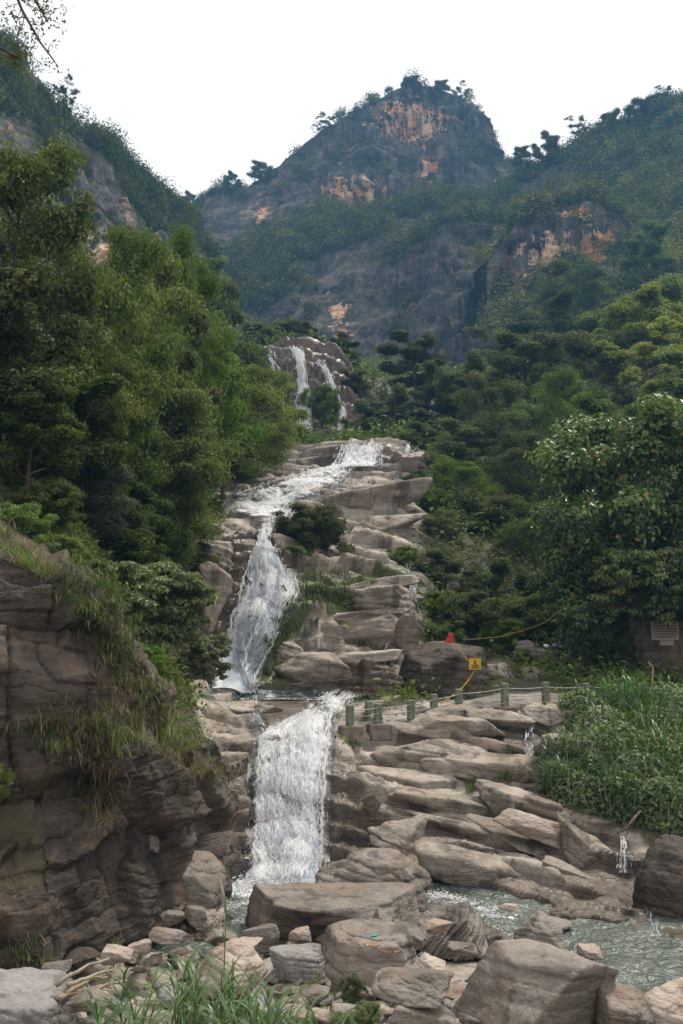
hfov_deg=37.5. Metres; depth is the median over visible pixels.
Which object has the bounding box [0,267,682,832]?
undergrowth
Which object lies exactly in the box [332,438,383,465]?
white water
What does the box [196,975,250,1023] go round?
reed
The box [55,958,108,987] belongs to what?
driftwood
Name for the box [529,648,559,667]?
boulder
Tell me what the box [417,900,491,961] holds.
boulder
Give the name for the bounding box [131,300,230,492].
tree
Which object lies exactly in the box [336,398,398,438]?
tree
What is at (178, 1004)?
reed
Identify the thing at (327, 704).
stream
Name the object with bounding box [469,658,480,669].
warning notice
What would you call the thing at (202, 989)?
reed
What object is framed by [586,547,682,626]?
bush
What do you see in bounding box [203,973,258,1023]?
reed
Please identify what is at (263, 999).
rubble stone
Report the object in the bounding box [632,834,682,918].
boulder
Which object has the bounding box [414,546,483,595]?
tree
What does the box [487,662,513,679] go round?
boulder
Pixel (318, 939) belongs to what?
rubble stone
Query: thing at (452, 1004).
rubble stone
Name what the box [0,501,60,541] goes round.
bush
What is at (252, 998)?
reed
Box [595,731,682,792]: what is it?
grass clump
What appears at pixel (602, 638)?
bush
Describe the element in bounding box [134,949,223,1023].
reed
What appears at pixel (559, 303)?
tree
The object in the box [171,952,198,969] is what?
rubble stone
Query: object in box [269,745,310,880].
waterfall
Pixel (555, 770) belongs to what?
grass clump
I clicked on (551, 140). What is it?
tree
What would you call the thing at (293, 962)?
boulder
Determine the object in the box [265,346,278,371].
white water
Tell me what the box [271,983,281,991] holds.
rubble stone
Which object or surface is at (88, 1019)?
rubble stone
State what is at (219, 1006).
reed
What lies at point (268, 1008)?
reed
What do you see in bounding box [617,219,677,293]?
tree
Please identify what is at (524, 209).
bluff forest
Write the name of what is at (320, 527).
bush
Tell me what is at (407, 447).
white water
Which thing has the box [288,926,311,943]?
boulder
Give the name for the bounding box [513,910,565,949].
boulder
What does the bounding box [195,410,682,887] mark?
rock ledge
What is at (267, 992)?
reed
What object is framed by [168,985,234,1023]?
reed
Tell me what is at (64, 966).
boulder
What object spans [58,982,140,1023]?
reed
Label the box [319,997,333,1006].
rubble stone
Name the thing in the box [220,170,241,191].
tree
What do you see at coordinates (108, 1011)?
rubble stone
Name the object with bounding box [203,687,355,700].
pool water
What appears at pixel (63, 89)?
tree
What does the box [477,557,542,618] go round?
tree
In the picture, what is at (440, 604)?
bush
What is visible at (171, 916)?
boulder
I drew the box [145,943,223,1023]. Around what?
reed
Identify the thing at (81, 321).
tree
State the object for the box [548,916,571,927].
boulder
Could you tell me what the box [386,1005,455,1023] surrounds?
boulder
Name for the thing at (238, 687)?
waterfall
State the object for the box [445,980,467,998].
rubble stone
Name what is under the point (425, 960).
boulder
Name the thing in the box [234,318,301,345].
tree
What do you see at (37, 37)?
overhanging branch
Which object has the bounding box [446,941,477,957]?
boulder
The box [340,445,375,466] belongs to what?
waterfall
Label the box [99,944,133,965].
boulder
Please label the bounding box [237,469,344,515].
stream
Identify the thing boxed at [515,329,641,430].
tree
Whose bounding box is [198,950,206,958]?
rubble stone
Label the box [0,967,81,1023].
boulder
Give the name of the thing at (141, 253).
tree
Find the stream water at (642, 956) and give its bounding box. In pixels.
[82,873,682,1005]
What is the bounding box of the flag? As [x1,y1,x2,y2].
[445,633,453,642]
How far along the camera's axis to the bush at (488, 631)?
48.59 m
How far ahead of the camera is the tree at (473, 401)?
89.15 m
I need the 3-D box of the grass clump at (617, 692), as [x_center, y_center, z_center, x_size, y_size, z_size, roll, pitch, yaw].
[10.204,7.265,35.511,4.384,3.975,3.822,0,-8,0]
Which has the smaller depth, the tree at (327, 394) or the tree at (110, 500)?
the tree at (110, 500)
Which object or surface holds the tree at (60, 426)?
on the stream bed
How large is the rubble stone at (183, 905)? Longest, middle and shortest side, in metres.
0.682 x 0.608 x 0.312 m
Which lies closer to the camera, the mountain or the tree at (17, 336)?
the tree at (17, 336)
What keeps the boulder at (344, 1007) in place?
on the stream bed
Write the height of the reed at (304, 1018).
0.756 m
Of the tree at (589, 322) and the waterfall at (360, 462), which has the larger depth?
the tree at (589, 322)
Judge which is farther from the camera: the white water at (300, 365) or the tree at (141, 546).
the white water at (300, 365)
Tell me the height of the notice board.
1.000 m
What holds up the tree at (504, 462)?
on the stream bed
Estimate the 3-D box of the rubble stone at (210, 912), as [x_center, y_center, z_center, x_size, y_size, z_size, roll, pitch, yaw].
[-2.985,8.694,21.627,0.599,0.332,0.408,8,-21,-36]
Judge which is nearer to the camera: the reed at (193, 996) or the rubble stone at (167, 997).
the reed at (193, 996)
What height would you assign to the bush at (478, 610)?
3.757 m
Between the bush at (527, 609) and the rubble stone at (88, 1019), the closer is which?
the rubble stone at (88, 1019)
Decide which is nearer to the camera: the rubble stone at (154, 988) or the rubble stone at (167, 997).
the rubble stone at (167, 997)
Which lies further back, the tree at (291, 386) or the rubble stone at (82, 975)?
the tree at (291, 386)
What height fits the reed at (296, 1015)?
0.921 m
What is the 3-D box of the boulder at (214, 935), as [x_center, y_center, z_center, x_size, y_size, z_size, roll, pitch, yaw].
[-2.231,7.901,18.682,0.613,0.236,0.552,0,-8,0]
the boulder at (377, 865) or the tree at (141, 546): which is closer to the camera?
the boulder at (377, 865)
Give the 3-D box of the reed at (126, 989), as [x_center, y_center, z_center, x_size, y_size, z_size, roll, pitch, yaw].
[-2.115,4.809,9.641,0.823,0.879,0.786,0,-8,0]
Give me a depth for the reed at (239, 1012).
9.25 m
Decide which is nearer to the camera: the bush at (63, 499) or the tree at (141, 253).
the bush at (63, 499)
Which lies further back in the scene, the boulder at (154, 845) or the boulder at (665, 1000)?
the boulder at (154, 845)
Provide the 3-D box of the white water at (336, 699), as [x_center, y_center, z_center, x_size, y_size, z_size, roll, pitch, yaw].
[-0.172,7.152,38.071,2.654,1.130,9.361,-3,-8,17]
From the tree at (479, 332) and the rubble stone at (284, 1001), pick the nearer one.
the rubble stone at (284, 1001)
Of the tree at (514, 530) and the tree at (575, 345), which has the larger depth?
the tree at (575, 345)
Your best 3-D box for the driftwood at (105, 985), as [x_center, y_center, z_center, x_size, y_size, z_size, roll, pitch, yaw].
[-3.655,7.264,15.193,0.924,0.212,0.070,7,-10,-40]
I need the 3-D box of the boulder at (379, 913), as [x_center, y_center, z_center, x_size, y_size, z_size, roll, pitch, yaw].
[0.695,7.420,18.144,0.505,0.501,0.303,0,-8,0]
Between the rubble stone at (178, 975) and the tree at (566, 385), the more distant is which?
the tree at (566, 385)
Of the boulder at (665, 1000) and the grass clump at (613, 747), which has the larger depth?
the grass clump at (613, 747)
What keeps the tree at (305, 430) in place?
on the stream bed
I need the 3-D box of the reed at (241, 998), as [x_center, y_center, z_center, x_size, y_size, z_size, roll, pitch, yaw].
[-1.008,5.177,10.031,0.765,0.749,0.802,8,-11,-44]
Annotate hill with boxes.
[0,69,221,297]
[467,199,633,365]
[494,110,682,305]
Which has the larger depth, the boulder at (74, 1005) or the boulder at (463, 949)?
the boulder at (463, 949)
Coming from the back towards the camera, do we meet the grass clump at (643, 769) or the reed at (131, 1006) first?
the grass clump at (643, 769)
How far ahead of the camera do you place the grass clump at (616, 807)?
28.84 m
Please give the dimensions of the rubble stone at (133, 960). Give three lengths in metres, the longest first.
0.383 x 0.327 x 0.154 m
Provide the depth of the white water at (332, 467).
65.81 m
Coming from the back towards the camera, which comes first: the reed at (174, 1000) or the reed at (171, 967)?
the reed at (171, 967)
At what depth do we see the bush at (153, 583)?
30.44 m
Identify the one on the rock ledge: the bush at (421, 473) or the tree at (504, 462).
the bush at (421, 473)
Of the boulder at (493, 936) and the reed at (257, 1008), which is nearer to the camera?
the reed at (257, 1008)
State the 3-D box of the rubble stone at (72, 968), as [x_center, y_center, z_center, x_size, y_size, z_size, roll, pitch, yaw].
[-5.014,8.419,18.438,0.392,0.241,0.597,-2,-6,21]
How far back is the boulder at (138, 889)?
20.19 m
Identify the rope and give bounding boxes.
[441,671,473,703]
[463,615,555,639]
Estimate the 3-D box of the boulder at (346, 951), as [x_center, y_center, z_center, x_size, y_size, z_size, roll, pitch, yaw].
[0.496,7.240,16.352,1.692,0.895,1.354,0,-8,0]
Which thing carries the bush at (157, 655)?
on the cliff
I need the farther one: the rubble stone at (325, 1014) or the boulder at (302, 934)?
the boulder at (302, 934)
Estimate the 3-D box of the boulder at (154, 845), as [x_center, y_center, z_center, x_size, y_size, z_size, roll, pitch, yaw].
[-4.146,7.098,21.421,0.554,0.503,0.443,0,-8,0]
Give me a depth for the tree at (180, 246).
52.86 m
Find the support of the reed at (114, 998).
on the stream bed
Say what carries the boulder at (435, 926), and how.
on the stream bed
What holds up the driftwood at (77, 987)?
on the driftwood at (65, 995)
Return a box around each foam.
[210,681,261,693]
[222,892,248,909]
[232,867,317,896]
[427,888,526,921]
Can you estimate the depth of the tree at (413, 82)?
422.30 m
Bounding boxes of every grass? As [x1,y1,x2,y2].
[0,471,158,668]
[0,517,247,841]
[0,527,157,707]
[75,921,337,1009]
[240,557,384,653]
[347,710,561,793]
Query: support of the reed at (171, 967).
on the stream bed
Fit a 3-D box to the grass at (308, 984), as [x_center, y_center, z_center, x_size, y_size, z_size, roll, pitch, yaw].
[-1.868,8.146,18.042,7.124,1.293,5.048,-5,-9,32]
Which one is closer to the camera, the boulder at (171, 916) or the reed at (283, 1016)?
the reed at (283, 1016)
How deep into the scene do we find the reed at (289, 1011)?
9.67 m
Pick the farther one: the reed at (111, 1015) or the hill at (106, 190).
the hill at (106, 190)
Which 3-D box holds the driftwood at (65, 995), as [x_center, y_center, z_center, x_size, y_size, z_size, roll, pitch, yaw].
[-3.863,7.109,14.805,0.069,0.169,0.752,-6,-10,37]
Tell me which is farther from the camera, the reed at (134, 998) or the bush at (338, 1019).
the bush at (338, 1019)
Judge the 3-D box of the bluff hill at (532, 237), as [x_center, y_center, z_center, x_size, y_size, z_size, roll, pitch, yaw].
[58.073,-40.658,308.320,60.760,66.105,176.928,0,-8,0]
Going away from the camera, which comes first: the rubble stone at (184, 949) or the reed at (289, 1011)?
the reed at (289, 1011)
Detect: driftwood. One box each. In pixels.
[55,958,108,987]
[55,984,111,1000]
[57,990,77,1000]
[58,991,78,1001]
[64,976,107,992]
[66,975,101,986]
[68,969,113,989]
[96,979,126,988]
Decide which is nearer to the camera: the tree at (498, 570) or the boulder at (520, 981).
the boulder at (520, 981)
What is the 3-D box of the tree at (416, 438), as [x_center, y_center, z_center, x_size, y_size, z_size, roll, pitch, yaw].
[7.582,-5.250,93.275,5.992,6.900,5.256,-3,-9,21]
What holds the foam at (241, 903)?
on the stream water at (642, 956)
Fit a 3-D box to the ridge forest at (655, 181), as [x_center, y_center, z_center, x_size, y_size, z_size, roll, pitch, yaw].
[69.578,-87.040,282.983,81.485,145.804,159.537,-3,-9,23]
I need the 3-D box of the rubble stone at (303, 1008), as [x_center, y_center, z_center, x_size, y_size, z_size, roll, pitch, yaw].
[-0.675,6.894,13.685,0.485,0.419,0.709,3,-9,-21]
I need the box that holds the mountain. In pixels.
[196,86,532,373]
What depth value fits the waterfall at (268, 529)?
49.73 m
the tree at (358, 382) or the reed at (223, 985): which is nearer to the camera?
the reed at (223, 985)
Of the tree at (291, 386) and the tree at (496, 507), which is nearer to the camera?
the tree at (496, 507)
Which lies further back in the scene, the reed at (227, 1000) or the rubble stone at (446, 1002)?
the rubble stone at (446, 1002)
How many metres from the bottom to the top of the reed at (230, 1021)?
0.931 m
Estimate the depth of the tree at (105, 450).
33.55 m
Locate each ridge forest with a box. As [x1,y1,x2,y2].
[0,21,228,281]
[474,85,682,352]
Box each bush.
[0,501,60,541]
[0,763,15,801]
[4,479,87,534]
[40,534,97,567]
[92,561,134,606]
[107,561,220,650]
[137,640,168,678]
[176,632,233,681]
[187,550,221,571]
[248,482,268,488]
[269,502,356,557]
[282,544,312,570]
[329,1010,356,1023]
[333,596,353,611]
[337,972,369,1004]
[350,999,383,1023]
[384,544,419,571]
[400,470,433,483]
[414,487,457,516]
[414,591,463,629]
[422,623,467,644]
[437,589,520,645]
[477,618,524,653]
[489,593,563,643]
[576,618,641,671]
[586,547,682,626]
[656,546,682,622]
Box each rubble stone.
[66,965,77,977]
[76,974,94,983]
[82,1014,105,1023]
[86,1008,115,1021]
[107,1004,122,1015]
[125,955,136,963]
[129,966,145,972]
[138,991,147,997]
[144,981,161,991]
[147,953,162,965]
[156,985,184,1009]
[167,947,182,955]
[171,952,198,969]
[174,946,194,957]
[175,966,187,981]
[179,901,188,910]
[179,924,186,931]
[195,927,203,932]
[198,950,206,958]
[205,909,215,918]
[245,984,274,1005]
[259,981,266,989]
[263,968,286,984]
[264,989,282,1000]
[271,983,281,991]
[280,1004,309,1023]
[282,996,293,1003]
[286,941,319,944]
[294,978,302,985]
[309,1007,331,1023]
[315,934,324,944]
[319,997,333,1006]
[329,999,346,1009]
[332,986,375,1002]
[417,950,431,956]
[442,998,451,1006]
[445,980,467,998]
[447,996,459,1008]
[459,1013,479,1023]
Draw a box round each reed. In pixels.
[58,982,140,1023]
[81,966,156,1023]
[92,1001,133,1023]
[93,999,167,1023]
[96,982,174,1023]
[99,964,179,1023]
[100,967,176,1021]
[100,984,173,1023]
[101,976,165,1022]
[105,988,146,1023]
[123,968,201,1023]
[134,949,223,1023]
[136,980,218,1023]
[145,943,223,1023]
[150,987,220,1023]
[151,956,205,1023]
[153,965,202,1023]
[153,992,229,1023]
[154,945,229,1023]
[160,951,204,1023]
[160,966,220,1023]
[162,958,217,1019]
[164,974,239,1020]
[164,1008,173,1023]
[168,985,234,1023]
[181,952,259,1022]
[184,955,224,1023]
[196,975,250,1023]
[198,969,260,1023]
[199,996,247,1023]
[200,978,259,1023]
[201,872,274,1020]
[201,980,244,1023]
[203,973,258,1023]
[205,950,250,1016]
[205,966,262,1023]
[207,983,258,1023]
[210,959,276,1016]
[210,996,291,1023]
[215,983,276,1023]
[217,993,280,1023]
[220,983,261,1018]
[223,971,281,1023]
[232,988,301,1023]
[234,991,294,1022]
[235,990,287,1023]
[236,962,308,1023]
[247,999,299,1023]
[250,975,316,1023]
[251,990,292,1019]
[253,996,314,1021]
[263,997,301,1023]
[264,997,318,1023]
[278,993,325,1023]
[279,984,317,1023]
[283,1008,321,1023]
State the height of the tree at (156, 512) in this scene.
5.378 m
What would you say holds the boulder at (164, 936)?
on the stream bed
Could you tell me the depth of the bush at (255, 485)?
70.52 m
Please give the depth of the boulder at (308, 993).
14.50 m
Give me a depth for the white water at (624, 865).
25.89 m
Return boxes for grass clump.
[520,719,620,776]
[530,754,583,798]
[539,756,616,816]
[544,679,614,732]
[561,696,637,747]
[561,741,620,789]
[565,705,662,768]
[574,750,656,828]
[583,668,676,724]
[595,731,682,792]
[611,689,682,758]
[614,716,682,780]
[620,751,682,834]
[621,675,682,738]
[657,754,682,795]
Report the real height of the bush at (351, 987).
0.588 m
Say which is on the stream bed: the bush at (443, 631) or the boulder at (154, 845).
the bush at (443, 631)
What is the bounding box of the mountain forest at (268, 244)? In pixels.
[191,66,536,335]
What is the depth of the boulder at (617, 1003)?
13.31 m
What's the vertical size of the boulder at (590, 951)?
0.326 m
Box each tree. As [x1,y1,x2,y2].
[0,123,110,441]
[0,230,64,410]
[0,286,160,476]
[0,334,139,502]
[0,378,90,490]
[2,202,194,481]
[31,388,180,525]
[33,444,141,562]
[51,73,80,119]
[68,222,222,488]
[78,493,173,567]
[102,481,198,570]
[116,354,257,559]
[130,451,226,570]
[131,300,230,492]
[146,222,230,389]
[155,296,271,488]
[157,423,222,460]
[180,254,239,325]
[182,190,199,206]
[195,447,215,512]
[198,277,245,362]
[205,493,226,508]
[206,362,307,497]
[208,340,291,458]
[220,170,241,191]
[220,386,265,483]
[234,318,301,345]
[246,159,273,185]
[248,321,296,344]
[250,370,311,444]
[291,319,324,341]
[291,423,321,443]
[294,381,342,429]
[315,112,335,135]
[322,331,361,368]
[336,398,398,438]
[339,367,372,396]
[364,381,427,432]
[374,329,448,401]
[399,419,443,452]
[400,74,422,100]
[406,360,473,429]
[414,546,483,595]
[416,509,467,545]
[424,416,511,477]
[427,454,503,521]
[430,347,502,434]
[432,79,450,96]
[449,80,472,99]
[450,369,535,456]
[455,489,539,541]
[459,320,538,369]
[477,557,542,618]
[478,430,562,517]
[479,328,572,422]
[487,286,579,374]
[490,500,554,565]
[496,362,616,471]
[511,144,532,172]
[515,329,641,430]
[523,392,682,633]
[524,504,641,652]
[529,255,614,327]
[529,464,637,509]
[530,129,566,169]
[559,301,632,380]
[564,115,588,144]
[569,391,672,475]
[588,281,682,398]
[594,107,622,134]
[594,315,682,396]
[604,400,682,549]
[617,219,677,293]
[623,93,662,126]
[633,347,682,414]
[640,273,682,366]
[655,85,671,106]
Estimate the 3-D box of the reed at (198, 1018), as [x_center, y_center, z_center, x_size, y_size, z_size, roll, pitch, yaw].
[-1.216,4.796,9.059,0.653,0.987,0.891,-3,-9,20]
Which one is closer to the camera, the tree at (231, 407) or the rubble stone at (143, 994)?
the rubble stone at (143, 994)
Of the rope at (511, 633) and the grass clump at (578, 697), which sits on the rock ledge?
the grass clump at (578, 697)
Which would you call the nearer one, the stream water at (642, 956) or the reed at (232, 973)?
the reed at (232, 973)
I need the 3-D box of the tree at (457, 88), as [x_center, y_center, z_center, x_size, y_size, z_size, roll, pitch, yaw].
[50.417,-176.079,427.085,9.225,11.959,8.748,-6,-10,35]
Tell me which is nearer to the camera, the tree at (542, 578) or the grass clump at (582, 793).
the grass clump at (582, 793)
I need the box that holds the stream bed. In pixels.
[0,313,682,1023]
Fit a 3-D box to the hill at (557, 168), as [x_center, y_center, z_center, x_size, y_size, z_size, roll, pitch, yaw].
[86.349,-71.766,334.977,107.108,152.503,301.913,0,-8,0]
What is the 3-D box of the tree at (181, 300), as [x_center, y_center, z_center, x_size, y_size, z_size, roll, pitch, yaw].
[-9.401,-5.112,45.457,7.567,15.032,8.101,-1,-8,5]
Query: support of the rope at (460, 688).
hanging from the warning notice
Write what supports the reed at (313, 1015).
on the stream bed
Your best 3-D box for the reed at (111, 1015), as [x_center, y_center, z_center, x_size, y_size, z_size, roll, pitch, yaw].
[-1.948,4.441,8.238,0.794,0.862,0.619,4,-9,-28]
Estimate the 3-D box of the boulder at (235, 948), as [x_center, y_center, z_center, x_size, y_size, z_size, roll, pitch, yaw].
[-1.687,6.814,14.813,1.427,0.976,0.949,-7,-11,43]
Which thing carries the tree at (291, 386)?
on the stream bed
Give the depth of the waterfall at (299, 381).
112.98 m
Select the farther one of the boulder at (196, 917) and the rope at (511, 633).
the rope at (511, 633)
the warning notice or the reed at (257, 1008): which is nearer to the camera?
the reed at (257, 1008)
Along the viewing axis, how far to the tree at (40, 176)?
33.58 m
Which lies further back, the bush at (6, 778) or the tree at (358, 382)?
the tree at (358, 382)
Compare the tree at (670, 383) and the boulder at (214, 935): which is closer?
the boulder at (214, 935)
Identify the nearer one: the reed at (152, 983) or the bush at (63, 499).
the reed at (152, 983)
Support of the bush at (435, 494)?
on the stream bed
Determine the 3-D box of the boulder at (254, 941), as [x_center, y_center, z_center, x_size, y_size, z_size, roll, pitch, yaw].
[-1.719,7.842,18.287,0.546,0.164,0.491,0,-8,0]
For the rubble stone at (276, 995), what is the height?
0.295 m
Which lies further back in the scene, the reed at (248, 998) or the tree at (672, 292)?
the tree at (672, 292)
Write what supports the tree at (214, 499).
on the stream bed
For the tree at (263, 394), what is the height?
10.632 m
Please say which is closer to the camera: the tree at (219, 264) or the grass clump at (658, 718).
the grass clump at (658, 718)
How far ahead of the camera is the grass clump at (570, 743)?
31.23 m
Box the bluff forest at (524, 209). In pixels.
[466,171,653,362]
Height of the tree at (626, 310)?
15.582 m
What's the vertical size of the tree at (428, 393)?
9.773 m
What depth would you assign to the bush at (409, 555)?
55.65 m
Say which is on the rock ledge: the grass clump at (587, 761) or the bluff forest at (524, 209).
the grass clump at (587, 761)
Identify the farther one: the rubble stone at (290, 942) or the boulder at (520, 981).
the rubble stone at (290, 942)
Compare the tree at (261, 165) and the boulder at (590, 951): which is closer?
the boulder at (590, 951)
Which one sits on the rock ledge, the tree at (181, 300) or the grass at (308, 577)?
the grass at (308, 577)
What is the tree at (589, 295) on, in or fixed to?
on the stream bed
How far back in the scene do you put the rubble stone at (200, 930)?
21.21 m
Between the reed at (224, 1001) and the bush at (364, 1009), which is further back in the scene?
the bush at (364, 1009)
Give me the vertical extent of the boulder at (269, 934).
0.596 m
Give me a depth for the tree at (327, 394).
110.27 m
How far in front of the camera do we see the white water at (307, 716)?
29.32 m
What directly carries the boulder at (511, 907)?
in the stream water at (642, 956)
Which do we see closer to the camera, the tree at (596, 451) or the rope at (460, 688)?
the rope at (460, 688)
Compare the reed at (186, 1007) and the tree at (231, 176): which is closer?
the reed at (186, 1007)
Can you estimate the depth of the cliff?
20.37 m
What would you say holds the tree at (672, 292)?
on the stream bed
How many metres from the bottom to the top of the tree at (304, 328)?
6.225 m
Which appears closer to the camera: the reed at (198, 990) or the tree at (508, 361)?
the reed at (198, 990)
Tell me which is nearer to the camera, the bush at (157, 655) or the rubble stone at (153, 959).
the rubble stone at (153, 959)
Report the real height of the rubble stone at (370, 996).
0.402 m
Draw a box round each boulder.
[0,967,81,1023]
[41,959,71,972]
[63,989,112,1012]
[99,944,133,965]
[116,844,158,946]
[127,939,151,954]
[147,927,189,945]
[148,835,159,852]
[161,910,184,922]
[178,938,262,1003]
[180,851,225,918]
[185,905,207,928]
[204,928,237,942]
[240,937,262,947]
[242,923,279,954]
[245,882,419,943]
[260,966,267,980]
[268,943,325,984]
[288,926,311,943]
[300,984,329,1004]
[315,847,431,911]
[321,918,417,988]
[332,1003,357,1019]
[371,967,453,1008]
[372,907,391,919]
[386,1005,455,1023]
[391,919,423,948]
[397,641,489,699]
[410,952,445,969]
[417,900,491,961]
[426,918,451,934]
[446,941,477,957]
[450,938,618,1023]
[486,930,508,946]
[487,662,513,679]
[497,903,519,911]
[513,640,536,659]
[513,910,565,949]
[517,666,553,679]
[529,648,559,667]
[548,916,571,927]
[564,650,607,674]
[576,943,602,960]
[596,981,654,1023]
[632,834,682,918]
[644,977,682,1023]
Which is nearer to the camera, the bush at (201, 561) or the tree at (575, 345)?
the bush at (201, 561)
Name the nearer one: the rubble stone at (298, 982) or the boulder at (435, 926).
the rubble stone at (298, 982)
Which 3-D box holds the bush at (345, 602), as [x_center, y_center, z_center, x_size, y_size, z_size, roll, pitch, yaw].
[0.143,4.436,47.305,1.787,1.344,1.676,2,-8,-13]
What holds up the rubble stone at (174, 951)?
on the stream bed
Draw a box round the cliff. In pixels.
[0,546,240,969]
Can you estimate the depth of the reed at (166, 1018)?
8.12 m
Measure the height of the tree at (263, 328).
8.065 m
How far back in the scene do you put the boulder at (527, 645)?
47.15 m
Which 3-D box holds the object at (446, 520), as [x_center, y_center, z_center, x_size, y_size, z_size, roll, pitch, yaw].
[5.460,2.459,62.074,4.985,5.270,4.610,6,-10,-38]
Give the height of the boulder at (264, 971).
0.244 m
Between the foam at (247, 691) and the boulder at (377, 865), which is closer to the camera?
the boulder at (377, 865)
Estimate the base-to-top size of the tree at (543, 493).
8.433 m
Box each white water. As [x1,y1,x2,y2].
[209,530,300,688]
[221,461,355,514]
[238,695,270,733]
[241,708,334,883]
[256,504,292,539]
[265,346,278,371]
[289,345,312,429]
[292,686,364,722]
[316,359,346,436]
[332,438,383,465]
[379,567,418,648]
[403,442,409,452]
[521,725,534,755]
[616,833,631,872]
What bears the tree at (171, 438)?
on the stream bed
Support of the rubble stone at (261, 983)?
on the stream bed
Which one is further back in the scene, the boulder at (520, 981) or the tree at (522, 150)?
the tree at (522, 150)
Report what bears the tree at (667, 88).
on the hill at (557, 168)
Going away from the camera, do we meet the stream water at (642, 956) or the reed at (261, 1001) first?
the reed at (261, 1001)
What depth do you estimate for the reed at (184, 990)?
9.99 m
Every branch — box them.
[0,0,68,81]
[616,810,641,833]
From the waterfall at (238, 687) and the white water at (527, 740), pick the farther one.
the waterfall at (238, 687)
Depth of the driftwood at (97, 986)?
15.32 m
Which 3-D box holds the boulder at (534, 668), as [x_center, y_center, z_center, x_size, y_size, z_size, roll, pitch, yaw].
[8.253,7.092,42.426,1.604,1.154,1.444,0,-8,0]
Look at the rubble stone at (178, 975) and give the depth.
17.46 m
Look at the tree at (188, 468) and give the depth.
44.61 m
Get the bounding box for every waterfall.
[212,536,295,693]
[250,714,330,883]
[261,512,287,539]
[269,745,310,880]
[292,350,310,430]
[321,364,344,425]
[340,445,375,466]
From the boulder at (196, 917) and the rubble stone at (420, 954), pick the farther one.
the boulder at (196, 917)
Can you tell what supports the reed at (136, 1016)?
on the stream bed
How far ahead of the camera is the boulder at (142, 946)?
17.96 m
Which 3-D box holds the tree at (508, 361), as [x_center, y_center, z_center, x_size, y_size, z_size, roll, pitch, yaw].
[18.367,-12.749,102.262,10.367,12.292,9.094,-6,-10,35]
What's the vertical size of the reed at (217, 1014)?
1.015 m
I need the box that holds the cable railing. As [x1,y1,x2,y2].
[338,682,681,741]
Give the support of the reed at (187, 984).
on the stream bed
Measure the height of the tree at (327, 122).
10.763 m
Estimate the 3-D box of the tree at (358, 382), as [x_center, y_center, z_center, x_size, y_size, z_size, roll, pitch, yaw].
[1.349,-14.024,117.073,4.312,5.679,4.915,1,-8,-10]
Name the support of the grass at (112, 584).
on the cliff
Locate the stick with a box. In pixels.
[647,661,653,689]
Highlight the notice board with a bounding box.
[651,622,678,644]
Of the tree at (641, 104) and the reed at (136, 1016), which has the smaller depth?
the reed at (136, 1016)
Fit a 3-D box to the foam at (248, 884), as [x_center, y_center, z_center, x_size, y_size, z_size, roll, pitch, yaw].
[-1.562,9.502,25.956,3.385,0.430,3.134,0,-8,0]
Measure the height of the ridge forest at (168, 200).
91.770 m
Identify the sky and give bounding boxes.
[0,0,682,202]
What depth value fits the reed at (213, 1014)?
8.39 m
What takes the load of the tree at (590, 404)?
on the stream bed
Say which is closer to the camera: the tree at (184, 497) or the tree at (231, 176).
the tree at (184, 497)
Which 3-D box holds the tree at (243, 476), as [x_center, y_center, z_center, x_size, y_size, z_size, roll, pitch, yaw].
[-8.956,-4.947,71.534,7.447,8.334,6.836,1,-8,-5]
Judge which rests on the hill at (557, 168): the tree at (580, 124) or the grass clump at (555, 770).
the tree at (580, 124)
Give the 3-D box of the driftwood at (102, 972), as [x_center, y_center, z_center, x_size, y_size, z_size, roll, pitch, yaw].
[-3.781,7.094,15.224,0.069,0.180,0.798,-7,-11,41]
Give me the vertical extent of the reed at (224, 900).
1.840 m
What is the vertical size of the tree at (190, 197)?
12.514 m
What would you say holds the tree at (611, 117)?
on the hill at (557, 168)
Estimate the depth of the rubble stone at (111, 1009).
15.12 m
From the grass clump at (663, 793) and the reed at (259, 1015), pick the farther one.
the grass clump at (663, 793)
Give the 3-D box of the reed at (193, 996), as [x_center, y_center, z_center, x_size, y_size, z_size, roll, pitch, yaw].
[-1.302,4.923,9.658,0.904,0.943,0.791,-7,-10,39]
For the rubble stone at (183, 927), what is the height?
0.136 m
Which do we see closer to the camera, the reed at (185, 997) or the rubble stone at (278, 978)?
the reed at (185, 997)
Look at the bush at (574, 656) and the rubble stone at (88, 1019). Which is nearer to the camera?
the rubble stone at (88, 1019)
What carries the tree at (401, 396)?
on the stream bed
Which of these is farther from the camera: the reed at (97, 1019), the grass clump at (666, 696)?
the grass clump at (666, 696)
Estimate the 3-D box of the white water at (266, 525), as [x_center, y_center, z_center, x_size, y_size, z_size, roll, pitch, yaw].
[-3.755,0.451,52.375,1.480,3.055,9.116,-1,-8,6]
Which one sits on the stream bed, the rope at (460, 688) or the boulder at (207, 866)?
the boulder at (207, 866)

